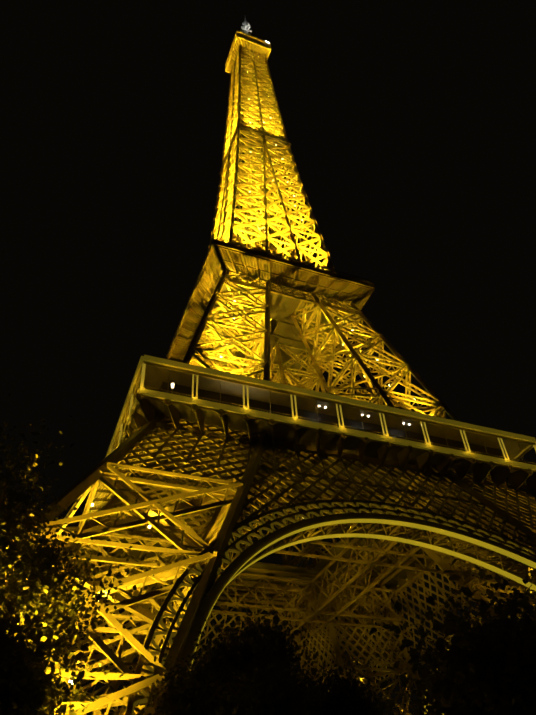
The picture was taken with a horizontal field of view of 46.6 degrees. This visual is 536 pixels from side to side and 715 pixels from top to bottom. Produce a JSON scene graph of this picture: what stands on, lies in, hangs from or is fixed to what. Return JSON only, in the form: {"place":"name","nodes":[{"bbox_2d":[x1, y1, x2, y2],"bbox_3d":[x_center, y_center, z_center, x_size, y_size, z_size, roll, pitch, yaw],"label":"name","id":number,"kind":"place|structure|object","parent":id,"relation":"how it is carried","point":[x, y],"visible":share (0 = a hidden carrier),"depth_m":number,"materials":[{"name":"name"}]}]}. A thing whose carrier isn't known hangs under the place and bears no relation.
{"place":"outdoors","nodes":[
{"label":"outdoors","id":0,"kind":"place"},
{"bbox_2d":[0,0,535,714],"label":"sky","id":1,"kind":"structure","parent":0,"point":[410,125],"materials":[{"name":"black"}]},
{"bbox_2d":[1,44,535,714],"bbox_3d":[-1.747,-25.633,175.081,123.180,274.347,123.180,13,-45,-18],"label":"tower beams","id":2,"kind":"structure","parent":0,"point":[243,476],"depth_m":101.33,"materials":[{"name":"yellow metal"}]},
{"bbox_2d":[1,46,535,714],"bbox_3d":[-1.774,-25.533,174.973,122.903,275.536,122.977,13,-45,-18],"label":"lattice girders","id":3,"kind":"object","parent":2,"relation":"attached to","point":[161,570],"visible":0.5,"depth_m":124.20,"materials":[{"name":"yellow metal"}]},
{"bbox_2d":[69,117,414,683],"bbox_3d":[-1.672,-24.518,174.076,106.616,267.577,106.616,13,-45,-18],"label":"lights","id":4,"kind":"object","parent":3,"relation":"on","point":[92,504],"visible":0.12,"depth_m":110.15,"materials":[{"name":"yellow"}]},
{"bbox_2d":[225,30,270,73],"bbox_3d":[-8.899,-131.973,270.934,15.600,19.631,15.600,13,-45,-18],"label":"top observation platform","id":5,"kind":"structure","parent":3,"relation":"on","point":[256,44],"depth_m":263.19,"materials":[{"name":"yellow metal"}]},
{"bbox_2d":[240,18,251,35],"bbox_3d":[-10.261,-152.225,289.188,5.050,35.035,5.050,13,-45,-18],"label":"antenna","id":6,"kind":"object","parent":5,"relation":"on","point":[245,28],"visible":0.6,"depth_m":287.67,"materials":[{"name":"grey metal"}]},
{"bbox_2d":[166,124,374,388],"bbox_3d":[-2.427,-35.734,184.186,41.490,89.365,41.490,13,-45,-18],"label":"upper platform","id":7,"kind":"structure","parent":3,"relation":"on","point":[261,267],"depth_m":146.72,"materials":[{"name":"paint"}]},
{"bbox_2d":[43,467,535,714],"bbox_3d":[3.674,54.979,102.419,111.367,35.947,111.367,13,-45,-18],"label":"eiffel tower arches","id":8,"kind":"structure","parent":3,"relation":"attached to","point":[223,579],"depth_m":81.81,"materials":[{"name":"brown metal"}]},
{"bbox_2d":[45,519,535,714],"bbox_3d":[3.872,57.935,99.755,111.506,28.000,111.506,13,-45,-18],"label":"arch trim","id":9,"kind":"structure","parent":8,"relation":"attached to","point":[476,561],"depth_m":82.53,"materials":[{"name":"yellow metal"}]},
{"bbox_2d":[57,502,534,714],"bbox_3d":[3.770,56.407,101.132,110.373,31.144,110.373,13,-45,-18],"label":"eiffel tower arch ornaments","id":10,"kind":"object","parent":8,"relation":"attached to","point":[150,668],"visible":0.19,"depth_m":70.35},
{"bbox_2d":[78,361,535,665],"bbox_3d":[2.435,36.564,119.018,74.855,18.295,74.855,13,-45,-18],"label":"lattice framework","id":11,"kind":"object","parent":3,"relation":"on","point":[156,376],"depth_m":103.74,"materials":[{"name":"paint"}]},
{"bbox_2d":[95,364,535,502],"bbox_3d":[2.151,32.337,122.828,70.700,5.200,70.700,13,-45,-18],"label":"gallery posts","id":12,"kind":"object","parent":11,"relation":"on","point":[143,376],"visible":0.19,"depth_m":97.37,"materials":[{"name":"yellow metal"}]},
{"bbox_2d":[159,382,506,458],"bbox_3d":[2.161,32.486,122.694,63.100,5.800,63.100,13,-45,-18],"label":"gallery windows","id":13,"kind":"structure","parent":11,"relation":"on","point":[288,410],"depth_m":101.14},
{"bbox_2d":[92,355,535,605],"bbox_3d":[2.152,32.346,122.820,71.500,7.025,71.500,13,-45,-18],"label":"eiffel tower gallery bands","id":14,"kind":"object","parent":3,"relation":"on","point":[230,408],"visible":0.29,"depth_m":96.58,"materials":[{"name":"yellow metal"}]},
{"bbox_2d":[97,127,535,614],"bbox_3d":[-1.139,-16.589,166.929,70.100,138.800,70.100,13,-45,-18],"label":"eiffel tower decks","id":15,"kind":"object","parent":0,"point":[282,310],"visible":0.1,"depth_m":122.62,"materials":[{"name":"brown metal"}]},
{"label":"ground","id":16,"kind":"structure","parent":0,"visible":0},
{"bbox_2d":[0,561,126,714],"bbox_3d":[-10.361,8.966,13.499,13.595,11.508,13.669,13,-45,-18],"label":"foliage","id":17,"kind":"object","parent":16,"relation":"on","point":[23,686],"visible":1,"depth_m":14.72,"materials":[{"name":"yellow plant"}]},
{"bbox_2d":[0,394,143,672],"bbox_3d":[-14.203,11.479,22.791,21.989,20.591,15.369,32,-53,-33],"label":"foliage","id":18,"kind":"object","parent":16,"relation":"on","point":[32,568],"visible":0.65,"depth_m":26.86,"materials":[{"name":"green plant"}]},
{"bbox_2d":[136,594,409,714],"bbox_3d":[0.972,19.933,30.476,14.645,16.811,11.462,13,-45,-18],"label":"foliage","id":19,"kind":"object","parent":16,"relation":"on","point":[243,676],"visible":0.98,"depth_m":31.63,"materials":[{"name":"green plant"}]},
{"bbox_2d":[369,517,535,714],"bbox_3d":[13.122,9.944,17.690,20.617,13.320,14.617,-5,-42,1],"label":"foliage","id":20,"kind":"object","parent":16,"relation":"on","point":[488,667],"visible":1,"depth_m":16.91,"materials":[{"name":"green plant"}]}
]}

